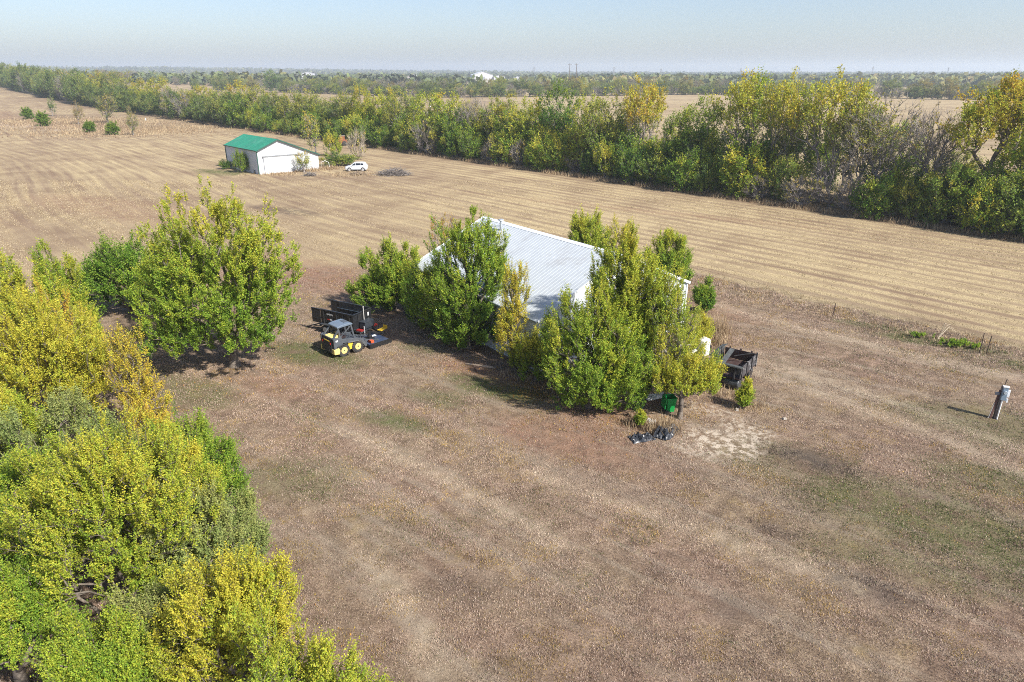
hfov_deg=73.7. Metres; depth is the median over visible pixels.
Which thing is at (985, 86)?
field tree
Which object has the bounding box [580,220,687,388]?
elm tree
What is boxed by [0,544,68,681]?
elm tree
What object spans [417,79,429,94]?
field tree
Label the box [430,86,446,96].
field shrub
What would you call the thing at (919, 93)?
field shrub
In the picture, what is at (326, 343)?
rear door
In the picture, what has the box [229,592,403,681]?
elm tree
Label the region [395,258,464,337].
elm tree
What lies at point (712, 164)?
thicket shrub
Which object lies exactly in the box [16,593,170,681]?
elm tree
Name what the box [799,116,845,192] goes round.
hedgerow tree
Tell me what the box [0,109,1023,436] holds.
tall dead grass
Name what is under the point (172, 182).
straw stubble
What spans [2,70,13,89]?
hedgerow shrub
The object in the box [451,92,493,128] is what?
hedgerow tree
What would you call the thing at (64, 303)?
elm tree
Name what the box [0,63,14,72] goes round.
hedgerow tree
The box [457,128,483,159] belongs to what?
hedgerow shrub
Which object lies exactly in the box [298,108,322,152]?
field sapling
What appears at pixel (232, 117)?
hedgerow shrub
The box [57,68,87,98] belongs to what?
hedgerow shrub
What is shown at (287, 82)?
field tree
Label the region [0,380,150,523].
elm tree
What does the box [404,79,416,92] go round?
field tree
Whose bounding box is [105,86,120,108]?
hedgerow shrub
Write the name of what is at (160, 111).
hedgerow shrub
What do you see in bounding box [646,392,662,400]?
white sheet
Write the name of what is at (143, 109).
hedgerow shrub
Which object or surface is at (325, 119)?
thicket shrub
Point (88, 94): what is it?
hedgerow shrub
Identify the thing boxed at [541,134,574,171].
hedgerow shrub
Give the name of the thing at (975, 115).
hedgerow tree
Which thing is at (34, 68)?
hedgerow tree
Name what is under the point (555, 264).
metal barn
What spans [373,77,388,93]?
field tree
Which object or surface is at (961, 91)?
field shrub
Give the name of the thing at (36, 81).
hedgerow shrub
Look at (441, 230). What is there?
elm tree
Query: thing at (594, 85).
field tree
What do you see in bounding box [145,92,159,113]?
hedgerow shrub
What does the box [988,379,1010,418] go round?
meter post
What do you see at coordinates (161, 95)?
hedgerow shrub
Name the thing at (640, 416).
green shrub
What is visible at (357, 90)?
hedgerow tree
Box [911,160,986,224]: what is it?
hedgerow shrub
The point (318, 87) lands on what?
field shrub
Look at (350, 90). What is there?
field shrub
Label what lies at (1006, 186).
thicket shrub
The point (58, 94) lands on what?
hedgerow shrub
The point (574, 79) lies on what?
field tree
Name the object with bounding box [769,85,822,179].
hedgerow tree
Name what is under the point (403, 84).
field tree
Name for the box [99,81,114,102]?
hedgerow shrub
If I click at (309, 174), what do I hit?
brush heap
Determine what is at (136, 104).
hedgerow shrub
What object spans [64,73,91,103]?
hedgerow shrub
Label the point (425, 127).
hedgerow shrub
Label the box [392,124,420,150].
hedgerow shrub
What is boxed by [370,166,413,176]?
brush heap
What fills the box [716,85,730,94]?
field shrub
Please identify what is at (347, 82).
field tree
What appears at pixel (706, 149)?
thicket shrub
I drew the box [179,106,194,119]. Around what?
hedgerow shrub
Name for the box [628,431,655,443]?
black plastic
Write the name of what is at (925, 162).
hedgerow tree
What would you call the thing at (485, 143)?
thicket shrub
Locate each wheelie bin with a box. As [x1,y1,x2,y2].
[632,393,647,408]
[661,394,677,414]
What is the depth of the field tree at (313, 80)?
643.73 m
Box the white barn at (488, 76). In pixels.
[470,71,492,81]
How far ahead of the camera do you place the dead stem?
49.51 m
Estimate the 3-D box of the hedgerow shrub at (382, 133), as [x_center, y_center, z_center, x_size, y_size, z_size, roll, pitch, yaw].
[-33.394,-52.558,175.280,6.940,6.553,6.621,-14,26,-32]
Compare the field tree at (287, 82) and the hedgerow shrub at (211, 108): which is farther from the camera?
the field tree at (287, 82)
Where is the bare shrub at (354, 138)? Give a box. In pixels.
[345,125,367,159]
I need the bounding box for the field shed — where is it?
[223,134,319,174]
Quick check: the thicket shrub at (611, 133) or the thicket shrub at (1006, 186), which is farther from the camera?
the thicket shrub at (611, 133)
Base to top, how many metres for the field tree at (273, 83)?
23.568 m
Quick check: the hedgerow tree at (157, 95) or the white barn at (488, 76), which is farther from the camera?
the white barn at (488, 76)
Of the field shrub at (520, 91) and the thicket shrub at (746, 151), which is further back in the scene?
the field shrub at (520, 91)
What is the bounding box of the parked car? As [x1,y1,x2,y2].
[345,161,367,171]
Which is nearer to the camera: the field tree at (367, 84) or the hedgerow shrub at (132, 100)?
the hedgerow shrub at (132, 100)
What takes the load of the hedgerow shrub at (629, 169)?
on the ground at (38, 163)
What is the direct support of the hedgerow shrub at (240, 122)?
on the ground at (38, 163)
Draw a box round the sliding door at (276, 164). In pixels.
[263,155,296,173]
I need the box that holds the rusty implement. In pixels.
[326,135,346,145]
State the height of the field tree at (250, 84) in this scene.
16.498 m
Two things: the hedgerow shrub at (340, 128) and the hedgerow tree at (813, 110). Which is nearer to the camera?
the hedgerow tree at (813, 110)
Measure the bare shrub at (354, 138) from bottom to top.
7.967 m
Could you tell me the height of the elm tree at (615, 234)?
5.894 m
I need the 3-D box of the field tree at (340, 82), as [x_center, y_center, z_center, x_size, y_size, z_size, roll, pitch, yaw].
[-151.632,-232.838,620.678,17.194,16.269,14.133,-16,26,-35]
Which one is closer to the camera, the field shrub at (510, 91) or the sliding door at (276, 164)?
the sliding door at (276, 164)
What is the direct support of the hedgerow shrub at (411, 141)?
on the ground at (38, 163)
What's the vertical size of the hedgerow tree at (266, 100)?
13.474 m
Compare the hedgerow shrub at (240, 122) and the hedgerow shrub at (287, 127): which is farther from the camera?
the hedgerow shrub at (240, 122)
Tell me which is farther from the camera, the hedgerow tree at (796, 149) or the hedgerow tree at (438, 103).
the hedgerow tree at (438, 103)
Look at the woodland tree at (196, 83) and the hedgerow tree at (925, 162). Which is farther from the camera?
the woodland tree at (196, 83)
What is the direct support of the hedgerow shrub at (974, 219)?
on the ground at (38, 163)
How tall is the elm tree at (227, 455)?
5.937 m
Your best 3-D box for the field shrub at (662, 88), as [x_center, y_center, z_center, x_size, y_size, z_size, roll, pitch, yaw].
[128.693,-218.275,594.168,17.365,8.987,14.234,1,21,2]
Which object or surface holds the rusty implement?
on the ground at (38, 163)
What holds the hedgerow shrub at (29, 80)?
on the ground at (38, 163)
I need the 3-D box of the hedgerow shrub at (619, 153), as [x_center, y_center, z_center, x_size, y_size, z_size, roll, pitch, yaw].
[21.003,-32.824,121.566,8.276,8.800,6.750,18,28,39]
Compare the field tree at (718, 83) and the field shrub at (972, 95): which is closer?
the field shrub at (972, 95)
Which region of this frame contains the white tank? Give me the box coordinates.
[697,337,711,355]
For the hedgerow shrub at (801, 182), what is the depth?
97.56 m
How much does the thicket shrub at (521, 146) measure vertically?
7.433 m
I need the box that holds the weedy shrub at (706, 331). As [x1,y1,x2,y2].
[682,308,716,346]
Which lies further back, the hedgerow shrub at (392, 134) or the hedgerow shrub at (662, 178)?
the hedgerow shrub at (392, 134)
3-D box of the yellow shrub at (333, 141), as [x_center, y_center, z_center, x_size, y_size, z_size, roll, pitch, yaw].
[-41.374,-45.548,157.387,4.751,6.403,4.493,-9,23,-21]
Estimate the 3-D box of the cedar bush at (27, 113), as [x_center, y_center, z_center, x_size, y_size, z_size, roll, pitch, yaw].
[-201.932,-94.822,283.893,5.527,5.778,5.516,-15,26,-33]
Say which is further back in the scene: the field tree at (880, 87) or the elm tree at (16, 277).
the field tree at (880, 87)
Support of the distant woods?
on the ground at (38, 163)
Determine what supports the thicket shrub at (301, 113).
on the ground at (38, 163)
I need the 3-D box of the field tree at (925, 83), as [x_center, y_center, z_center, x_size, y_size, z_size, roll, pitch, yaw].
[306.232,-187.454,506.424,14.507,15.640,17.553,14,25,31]
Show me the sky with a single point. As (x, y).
(780, 36)
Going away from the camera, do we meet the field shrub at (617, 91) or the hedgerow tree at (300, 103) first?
the hedgerow tree at (300, 103)
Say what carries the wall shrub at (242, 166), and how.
on the ground at (38, 163)
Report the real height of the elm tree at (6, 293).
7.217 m
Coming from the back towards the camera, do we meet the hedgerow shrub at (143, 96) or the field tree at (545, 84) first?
the field tree at (545, 84)
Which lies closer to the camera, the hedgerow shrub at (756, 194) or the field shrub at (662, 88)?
the hedgerow shrub at (756, 194)
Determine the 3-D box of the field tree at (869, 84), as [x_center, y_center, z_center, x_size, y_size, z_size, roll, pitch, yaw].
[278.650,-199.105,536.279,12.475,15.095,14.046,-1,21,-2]
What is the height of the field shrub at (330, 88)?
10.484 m
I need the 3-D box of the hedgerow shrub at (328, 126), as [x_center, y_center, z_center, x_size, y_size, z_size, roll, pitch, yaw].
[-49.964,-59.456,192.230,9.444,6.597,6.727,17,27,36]
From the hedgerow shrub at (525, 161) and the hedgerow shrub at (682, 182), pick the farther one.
the hedgerow shrub at (525, 161)
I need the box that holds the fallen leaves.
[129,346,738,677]
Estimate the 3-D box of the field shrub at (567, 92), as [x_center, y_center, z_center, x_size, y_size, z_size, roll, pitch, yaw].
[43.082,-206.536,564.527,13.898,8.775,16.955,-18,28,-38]
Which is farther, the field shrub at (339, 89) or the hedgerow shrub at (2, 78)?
the field shrub at (339, 89)
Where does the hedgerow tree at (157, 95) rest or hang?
on the ground at (38, 163)
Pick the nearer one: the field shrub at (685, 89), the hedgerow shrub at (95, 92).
the hedgerow shrub at (95, 92)
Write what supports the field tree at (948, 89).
on the ground at (38, 163)
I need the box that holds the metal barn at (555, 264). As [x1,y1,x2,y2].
[415,216,690,371]
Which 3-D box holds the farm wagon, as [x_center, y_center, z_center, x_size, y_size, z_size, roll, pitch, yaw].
[14.037,1.378,43.211,2.373,1.853,4.716,15,26,34]
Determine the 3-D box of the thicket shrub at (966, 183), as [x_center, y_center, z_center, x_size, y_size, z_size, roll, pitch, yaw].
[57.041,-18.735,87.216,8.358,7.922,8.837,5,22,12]
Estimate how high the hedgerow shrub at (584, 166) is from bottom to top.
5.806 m
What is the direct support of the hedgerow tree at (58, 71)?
on the ground at (38, 163)
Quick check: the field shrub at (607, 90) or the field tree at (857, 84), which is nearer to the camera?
the field tree at (857, 84)
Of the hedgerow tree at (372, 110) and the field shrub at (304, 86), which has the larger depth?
the field shrub at (304, 86)
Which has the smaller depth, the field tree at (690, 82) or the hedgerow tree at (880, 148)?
the hedgerow tree at (880, 148)
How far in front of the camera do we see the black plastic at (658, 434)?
36.16 m
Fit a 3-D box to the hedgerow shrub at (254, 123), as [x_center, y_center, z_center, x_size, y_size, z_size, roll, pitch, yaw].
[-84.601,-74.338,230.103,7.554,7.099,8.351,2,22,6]
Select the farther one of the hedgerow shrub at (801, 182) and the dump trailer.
the hedgerow shrub at (801, 182)
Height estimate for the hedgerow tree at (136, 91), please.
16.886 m
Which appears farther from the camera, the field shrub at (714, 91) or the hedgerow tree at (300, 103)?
the field shrub at (714, 91)
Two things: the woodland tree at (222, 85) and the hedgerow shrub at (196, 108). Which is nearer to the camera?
the hedgerow shrub at (196, 108)
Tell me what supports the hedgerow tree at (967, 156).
on the ground at (38, 163)
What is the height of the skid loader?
2.221 m
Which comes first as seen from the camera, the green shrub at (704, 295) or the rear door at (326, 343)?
the rear door at (326, 343)
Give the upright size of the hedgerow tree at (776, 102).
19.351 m
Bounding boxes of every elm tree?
[0,247,32,338]
[0,276,108,378]
[0,280,114,429]
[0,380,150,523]
[0,382,66,471]
[0,402,234,638]
[0,439,78,577]
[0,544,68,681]
[6,278,128,414]
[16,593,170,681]
[25,237,103,333]
[72,227,169,313]
[94,318,178,438]
[101,570,219,681]
[118,174,305,367]
[124,396,178,452]
[130,234,192,303]
[132,475,259,595]
[132,537,308,681]
[140,399,254,511]
[148,413,226,550]
[224,483,274,569]
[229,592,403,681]
[343,232,424,313]
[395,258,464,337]
[399,204,518,350]
[426,208,463,249]
[493,258,533,371]
[507,324,568,385]
[537,276,661,413]
[567,203,612,248]
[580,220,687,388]
[601,214,639,252]
[642,227,696,280]
[643,272,725,393]
[647,350,728,419]
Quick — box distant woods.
[5,65,1023,88]
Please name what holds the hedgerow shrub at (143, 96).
on the ground at (38, 163)
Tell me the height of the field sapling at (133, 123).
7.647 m
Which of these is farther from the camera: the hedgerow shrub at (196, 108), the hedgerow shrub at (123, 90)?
the hedgerow shrub at (123, 90)
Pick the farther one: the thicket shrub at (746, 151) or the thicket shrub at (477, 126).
the thicket shrub at (477, 126)
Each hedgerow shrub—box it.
[0,69,9,86]
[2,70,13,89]
[5,68,19,87]
[9,62,35,91]
[17,71,28,92]
[19,70,34,92]
[24,69,38,91]
[31,70,46,95]
[32,79,52,97]
[37,68,63,96]
[46,74,62,99]
[52,84,67,100]
[53,70,71,95]
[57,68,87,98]
[61,72,81,103]
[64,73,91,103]
[67,79,88,104]
[75,78,98,105]
[81,90,94,105]
[84,82,98,103]
[88,88,103,105]
[89,90,102,106]
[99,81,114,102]
[104,85,112,108]
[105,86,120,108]
[110,91,129,111]
[112,85,130,110]
[125,93,138,110]
[128,94,141,111]
[134,99,144,112]
[136,89,153,112]
[140,99,153,114]
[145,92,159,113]
[150,104,164,113]
[156,101,167,115]
[157,86,174,113]
[159,88,186,118]
[169,91,192,117]
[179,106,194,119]
[187,91,209,122]
[199,103,215,122]
[203,91,226,123]
[213,99,233,124]
[218,91,253,125]
[220,90,243,125]
[236,114,250,128]
[244,102,261,128]
[252,111,265,128]
[254,105,279,130]
[271,119,283,131]
[280,113,296,133]
[292,115,309,134]
[303,111,325,137]
[314,114,333,136]
[323,119,344,138]
[332,117,346,138]
[341,112,365,143]
[352,116,374,144]
[361,120,391,145]
[368,124,391,147]
[389,125,403,148]
[391,113,415,149]
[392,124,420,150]
[404,115,435,152]
[410,118,439,153]
[426,142,438,154]
[434,136,456,156]
[440,121,462,156]
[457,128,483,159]
[479,145,491,159]
[481,135,500,161]
[487,127,525,164]
[508,139,526,166]
[522,143,538,167]
[525,135,557,170]
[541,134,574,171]
[563,153,586,173]
[576,149,598,174]
[590,137,619,177]
[610,130,647,177]
[615,145,653,182]
[633,147,672,185]
[656,158,678,186]
[661,147,704,191]
[688,162,721,193]
[713,149,747,191]
[715,140,778,198]
[737,175,775,199]
[767,153,808,202]
[778,173,823,205]
[808,145,861,207]
[831,174,865,212]
[847,170,908,218]
[892,174,932,221]
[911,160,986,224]
[951,178,1009,233]
[975,171,1023,235]
[1005,186,1023,236]
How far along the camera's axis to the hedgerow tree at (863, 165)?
94.38 m
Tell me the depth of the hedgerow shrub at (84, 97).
388.50 m
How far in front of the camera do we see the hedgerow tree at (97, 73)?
391.46 m
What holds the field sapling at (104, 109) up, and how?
on the ground at (38, 163)
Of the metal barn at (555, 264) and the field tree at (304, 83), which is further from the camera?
the field tree at (304, 83)
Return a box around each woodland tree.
[109,72,124,86]
[155,74,167,83]
[172,72,182,84]
[172,76,179,85]
[189,78,199,90]
[209,74,229,91]
[223,72,240,88]
[237,78,245,90]
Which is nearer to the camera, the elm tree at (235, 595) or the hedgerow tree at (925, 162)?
the elm tree at (235, 595)
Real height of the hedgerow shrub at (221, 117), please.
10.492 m
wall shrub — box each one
[218,158,232,168]
[230,147,248,172]
[294,149,311,171]
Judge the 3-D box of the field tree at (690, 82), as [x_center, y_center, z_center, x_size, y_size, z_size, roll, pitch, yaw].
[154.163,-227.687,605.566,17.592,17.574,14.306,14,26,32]
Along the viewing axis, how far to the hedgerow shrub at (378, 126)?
178.74 m
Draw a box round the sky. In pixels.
[0,0,1023,72]
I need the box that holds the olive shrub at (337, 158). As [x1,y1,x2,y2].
[318,150,362,165]
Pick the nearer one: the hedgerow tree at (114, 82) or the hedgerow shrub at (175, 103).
the hedgerow shrub at (175, 103)
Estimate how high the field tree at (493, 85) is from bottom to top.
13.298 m
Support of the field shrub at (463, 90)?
on the ground at (38, 163)
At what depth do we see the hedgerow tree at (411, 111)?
178.66 m
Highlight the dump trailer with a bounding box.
[307,299,386,333]
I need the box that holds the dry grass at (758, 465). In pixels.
[0,267,1023,681]
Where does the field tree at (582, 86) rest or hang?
on the ground at (38, 163)
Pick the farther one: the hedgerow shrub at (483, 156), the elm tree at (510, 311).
the hedgerow shrub at (483, 156)
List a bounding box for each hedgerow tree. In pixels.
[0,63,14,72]
[24,64,46,77]
[44,67,71,87]
[59,68,72,87]
[76,69,98,82]
[84,69,111,88]
[98,71,118,108]
[104,71,142,92]
[128,77,153,98]
[142,76,169,99]
[152,87,175,114]
[168,86,195,105]
[183,83,216,113]
[201,86,233,105]
[223,79,253,105]
[236,83,277,110]
[256,90,287,116]
[275,86,306,118]
[288,87,329,119]
[307,100,336,118]
[325,87,359,121]
[348,83,371,119]
[362,84,400,130]
[379,86,425,127]
[397,103,426,123]
[404,89,442,145]
[423,89,475,140]
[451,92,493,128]
[478,90,519,142]
[502,94,551,157]
[512,100,550,129]
[528,74,580,141]
[562,90,603,172]
[573,85,640,173]
[620,72,667,150]
[653,108,695,167]
[666,89,734,185]
[715,64,776,153]
[751,129,792,177]
[755,66,804,195]
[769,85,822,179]
[782,64,884,201]
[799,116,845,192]
[824,83,908,206]
[835,85,942,208]
[855,116,935,202]
[899,100,979,185]
[928,140,988,173]
[935,68,1023,182]
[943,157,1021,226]
[978,80,1023,191]
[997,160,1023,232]
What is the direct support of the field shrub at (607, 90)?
on the ground at (38, 163)
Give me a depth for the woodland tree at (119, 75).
637.45 m
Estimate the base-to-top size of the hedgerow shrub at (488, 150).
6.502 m
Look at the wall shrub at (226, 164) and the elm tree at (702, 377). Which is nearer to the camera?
the elm tree at (702, 377)
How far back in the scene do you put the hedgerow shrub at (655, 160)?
115.61 m
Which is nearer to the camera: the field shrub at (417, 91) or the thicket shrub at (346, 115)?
the thicket shrub at (346, 115)
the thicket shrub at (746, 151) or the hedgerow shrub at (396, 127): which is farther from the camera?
the hedgerow shrub at (396, 127)
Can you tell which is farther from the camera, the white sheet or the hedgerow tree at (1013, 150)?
the hedgerow tree at (1013, 150)
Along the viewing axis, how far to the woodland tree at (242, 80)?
697.53 m
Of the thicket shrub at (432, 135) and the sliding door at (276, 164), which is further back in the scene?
the thicket shrub at (432, 135)
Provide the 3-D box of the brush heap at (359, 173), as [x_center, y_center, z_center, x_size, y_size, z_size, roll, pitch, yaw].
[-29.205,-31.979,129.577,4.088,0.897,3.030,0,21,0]
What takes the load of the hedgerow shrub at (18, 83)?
on the ground at (38, 163)
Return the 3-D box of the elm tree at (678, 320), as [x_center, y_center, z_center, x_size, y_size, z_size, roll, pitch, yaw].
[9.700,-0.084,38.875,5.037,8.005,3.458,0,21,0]
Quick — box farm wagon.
[708,344,757,388]
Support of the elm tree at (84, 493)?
on the ground at (38, 163)
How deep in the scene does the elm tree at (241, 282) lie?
41.52 m
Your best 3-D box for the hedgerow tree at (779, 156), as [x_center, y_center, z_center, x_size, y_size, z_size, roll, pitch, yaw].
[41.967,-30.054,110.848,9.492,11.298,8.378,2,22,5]
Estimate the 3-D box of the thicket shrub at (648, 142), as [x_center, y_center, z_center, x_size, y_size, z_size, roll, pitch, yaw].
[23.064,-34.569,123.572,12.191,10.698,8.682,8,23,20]
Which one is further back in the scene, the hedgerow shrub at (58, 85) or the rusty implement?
the hedgerow shrub at (58, 85)
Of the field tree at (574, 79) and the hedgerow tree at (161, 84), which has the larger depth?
the field tree at (574, 79)
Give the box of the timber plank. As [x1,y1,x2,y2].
[465,363,494,368]
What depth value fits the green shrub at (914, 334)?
49.65 m
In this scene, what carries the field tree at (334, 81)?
on the ground at (38, 163)
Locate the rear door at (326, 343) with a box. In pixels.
[322,336,332,352]
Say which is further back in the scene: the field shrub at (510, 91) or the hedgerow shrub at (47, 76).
the field shrub at (510, 91)
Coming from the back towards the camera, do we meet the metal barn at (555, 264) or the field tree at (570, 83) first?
the field tree at (570, 83)
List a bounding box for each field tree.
[245,76,256,90]
[262,68,281,92]
[279,75,286,86]
[283,77,294,87]
[300,77,310,92]
[309,78,322,87]
[330,75,345,86]
[337,76,347,93]
[342,77,357,87]
[347,76,361,85]
[362,79,373,94]
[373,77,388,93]
[396,79,408,94]
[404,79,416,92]
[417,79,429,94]
[425,82,435,91]
[432,77,448,95]
[445,78,458,89]
[454,83,464,96]
[472,78,486,96]
[482,78,492,92]
[488,81,499,96]
[493,77,508,86]
[511,76,525,94]
[523,81,534,91]
[543,79,551,94]
[549,77,562,93]
[561,78,574,91]
[564,76,579,89]
[575,77,588,94]
[590,80,600,91]
[613,76,628,95]
[622,76,636,85]
[655,75,668,92]
[666,80,678,94]
[676,75,695,94]
[709,80,720,87]
[713,75,729,94]
[828,77,845,86]
[839,80,854,96]
[850,77,863,89]
[859,78,875,92]
[874,84,885,94]
[879,80,896,97]
[885,77,904,97]
[903,83,918,98]
[916,78,935,97]
[933,84,944,98]
[941,76,960,99]
[959,83,972,94]
[972,78,994,99]
[988,80,1002,98]
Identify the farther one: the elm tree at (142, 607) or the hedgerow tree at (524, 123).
the hedgerow tree at (524, 123)
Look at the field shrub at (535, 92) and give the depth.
552.38 m
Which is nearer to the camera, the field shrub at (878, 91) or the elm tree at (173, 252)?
the elm tree at (173, 252)
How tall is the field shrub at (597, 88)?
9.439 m
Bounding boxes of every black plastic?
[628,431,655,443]
[653,423,678,439]
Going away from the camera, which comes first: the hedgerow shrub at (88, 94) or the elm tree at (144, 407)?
the elm tree at (144, 407)
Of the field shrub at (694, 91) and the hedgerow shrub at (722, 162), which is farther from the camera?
the field shrub at (694, 91)
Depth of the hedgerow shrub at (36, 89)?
464.98 m
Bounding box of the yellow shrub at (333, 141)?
[322,129,342,155]
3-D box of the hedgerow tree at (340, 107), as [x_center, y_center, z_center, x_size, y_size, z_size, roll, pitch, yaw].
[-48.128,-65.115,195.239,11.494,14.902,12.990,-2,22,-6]
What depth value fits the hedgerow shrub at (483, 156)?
148.06 m
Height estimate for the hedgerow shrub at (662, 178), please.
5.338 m
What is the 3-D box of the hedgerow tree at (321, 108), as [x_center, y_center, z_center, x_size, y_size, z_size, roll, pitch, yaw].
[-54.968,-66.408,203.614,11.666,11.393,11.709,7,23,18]
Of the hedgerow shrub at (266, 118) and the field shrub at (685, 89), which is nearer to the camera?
the hedgerow shrub at (266, 118)
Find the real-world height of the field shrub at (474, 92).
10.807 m
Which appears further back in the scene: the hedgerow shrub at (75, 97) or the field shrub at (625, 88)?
the field shrub at (625, 88)
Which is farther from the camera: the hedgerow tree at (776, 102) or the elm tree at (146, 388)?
the hedgerow tree at (776, 102)
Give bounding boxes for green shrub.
[633,408,647,424]
[690,274,716,311]
[734,375,755,408]
[909,331,935,337]
[938,337,980,347]
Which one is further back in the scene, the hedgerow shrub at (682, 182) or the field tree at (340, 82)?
the field tree at (340, 82)
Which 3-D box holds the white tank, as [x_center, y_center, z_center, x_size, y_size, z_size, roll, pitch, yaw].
[13.150,0.318,46.750,0.830,1.240,0.830,-11,24,-27]
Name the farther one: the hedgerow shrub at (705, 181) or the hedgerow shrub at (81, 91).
the hedgerow shrub at (81, 91)
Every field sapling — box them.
[47,96,56,115]
[71,100,83,123]
[94,92,119,122]
[124,111,138,134]
[126,104,131,117]
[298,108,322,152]
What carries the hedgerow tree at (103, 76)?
on the ground at (38, 163)
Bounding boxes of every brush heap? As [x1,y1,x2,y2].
[300,171,316,176]
[348,170,366,174]
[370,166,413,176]
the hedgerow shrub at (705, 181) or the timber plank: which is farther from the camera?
the hedgerow shrub at (705, 181)
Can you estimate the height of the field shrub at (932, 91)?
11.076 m
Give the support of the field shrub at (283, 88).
on the ground at (38, 163)
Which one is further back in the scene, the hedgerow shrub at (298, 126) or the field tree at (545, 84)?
the field tree at (545, 84)
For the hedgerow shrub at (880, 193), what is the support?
on the ground at (38, 163)
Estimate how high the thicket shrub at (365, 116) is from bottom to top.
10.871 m
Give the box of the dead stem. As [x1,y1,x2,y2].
[937,323,955,338]
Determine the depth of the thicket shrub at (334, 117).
194.72 m
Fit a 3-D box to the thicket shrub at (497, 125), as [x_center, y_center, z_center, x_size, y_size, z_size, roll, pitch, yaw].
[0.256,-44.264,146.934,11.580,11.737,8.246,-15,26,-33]
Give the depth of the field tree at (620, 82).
579.86 m
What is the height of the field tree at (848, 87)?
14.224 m
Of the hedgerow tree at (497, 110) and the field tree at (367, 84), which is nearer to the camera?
the hedgerow tree at (497, 110)
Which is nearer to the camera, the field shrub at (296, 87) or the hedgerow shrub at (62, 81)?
the hedgerow shrub at (62, 81)
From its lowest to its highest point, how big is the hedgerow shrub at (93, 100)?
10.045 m
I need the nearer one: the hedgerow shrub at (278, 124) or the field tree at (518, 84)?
the hedgerow shrub at (278, 124)
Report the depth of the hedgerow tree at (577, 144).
128.17 m
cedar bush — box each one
[19,106,34,118]
[33,109,53,125]
[82,120,96,131]
[104,120,120,134]
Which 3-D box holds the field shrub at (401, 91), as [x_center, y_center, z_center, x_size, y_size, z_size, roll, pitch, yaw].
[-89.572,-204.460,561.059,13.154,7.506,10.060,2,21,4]
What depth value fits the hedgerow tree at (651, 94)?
120.73 m
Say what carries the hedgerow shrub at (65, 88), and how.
on the ground at (38, 163)
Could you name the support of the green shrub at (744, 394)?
on the ground at (38, 163)
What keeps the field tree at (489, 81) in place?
on the ground at (38, 163)
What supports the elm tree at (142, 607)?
on the ground at (38, 163)
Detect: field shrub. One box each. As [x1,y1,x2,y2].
[278,82,291,91]
[293,83,302,91]
[299,85,309,92]
[311,83,327,93]
[326,83,342,93]
[333,86,347,92]
[345,85,355,94]
[373,83,386,95]
[386,84,401,95]
[396,88,408,95]
[413,87,424,95]
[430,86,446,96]
[442,86,458,97]
[455,86,468,96]
[466,84,480,96]
[480,87,492,96]
[491,83,506,96]
[505,88,516,96]
[515,89,526,96]
[527,83,546,96]
[545,83,557,95]
[561,86,571,95]
[571,87,579,95]
[580,88,592,95]
[590,86,602,95]
[596,83,614,94]
[612,86,624,94]
[617,84,638,94]
[657,85,669,93]
[664,86,678,94]
[674,83,693,94]
[690,87,697,94]
[696,83,711,94]
[708,84,720,94]
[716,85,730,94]
[872,85,890,97]
[889,87,905,98]
[905,85,925,98]
[921,84,946,98]
[943,88,966,99]
[962,88,986,99]
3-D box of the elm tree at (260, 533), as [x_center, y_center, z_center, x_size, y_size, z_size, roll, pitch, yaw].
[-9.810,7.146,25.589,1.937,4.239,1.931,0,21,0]
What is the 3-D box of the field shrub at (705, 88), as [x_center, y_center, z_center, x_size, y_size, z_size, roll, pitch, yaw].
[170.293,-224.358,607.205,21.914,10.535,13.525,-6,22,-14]
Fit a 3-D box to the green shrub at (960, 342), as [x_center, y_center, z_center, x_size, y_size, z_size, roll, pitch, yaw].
[31.381,0.190,48.131,2.809,0.744,1.511,0,21,0]
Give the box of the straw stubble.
[0,180,1023,349]
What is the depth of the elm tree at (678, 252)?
59.30 m
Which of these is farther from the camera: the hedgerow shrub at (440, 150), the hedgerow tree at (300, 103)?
the hedgerow tree at (300, 103)
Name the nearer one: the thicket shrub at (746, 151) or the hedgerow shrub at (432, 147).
the thicket shrub at (746, 151)
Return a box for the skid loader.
[320,319,391,356]
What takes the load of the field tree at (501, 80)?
on the ground at (38, 163)
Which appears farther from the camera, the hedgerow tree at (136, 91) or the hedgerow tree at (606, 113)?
the hedgerow tree at (136, 91)
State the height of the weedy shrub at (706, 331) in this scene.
3.126 m
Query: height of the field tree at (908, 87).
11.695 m
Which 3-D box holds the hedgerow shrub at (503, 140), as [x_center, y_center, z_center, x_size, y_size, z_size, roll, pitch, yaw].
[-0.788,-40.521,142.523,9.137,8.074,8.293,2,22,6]
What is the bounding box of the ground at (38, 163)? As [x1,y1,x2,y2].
[0,69,1023,681]
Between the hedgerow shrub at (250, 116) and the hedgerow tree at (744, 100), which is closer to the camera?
the hedgerow tree at (744, 100)
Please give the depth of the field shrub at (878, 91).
519.42 m
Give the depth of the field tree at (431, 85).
539.24 m
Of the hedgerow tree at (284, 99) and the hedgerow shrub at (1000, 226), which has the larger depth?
the hedgerow tree at (284, 99)
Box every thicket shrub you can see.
[251,103,268,123]
[289,108,312,134]
[307,101,324,115]
[320,107,334,135]
[326,115,340,126]
[337,108,356,128]
[347,104,376,141]
[425,109,452,152]
[439,103,467,154]
[456,114,490,158]
[481,124,502,156]
[485,109,530,159]
[509,134,531,164]
[522,120,562,167]
[545,130,581,169]
[584,113,630,175]
[613,122,660,178]
[668,123,719,186]
[699,142,731,191]
[723,120,778,197]
[883,157,923,213]
[927,162,979,224]
[982,168,1023,220]
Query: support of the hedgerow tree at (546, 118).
on the ground at (38, 163)
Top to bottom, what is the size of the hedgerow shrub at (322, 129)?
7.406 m
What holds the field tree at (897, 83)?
on the ground at (38, 163)

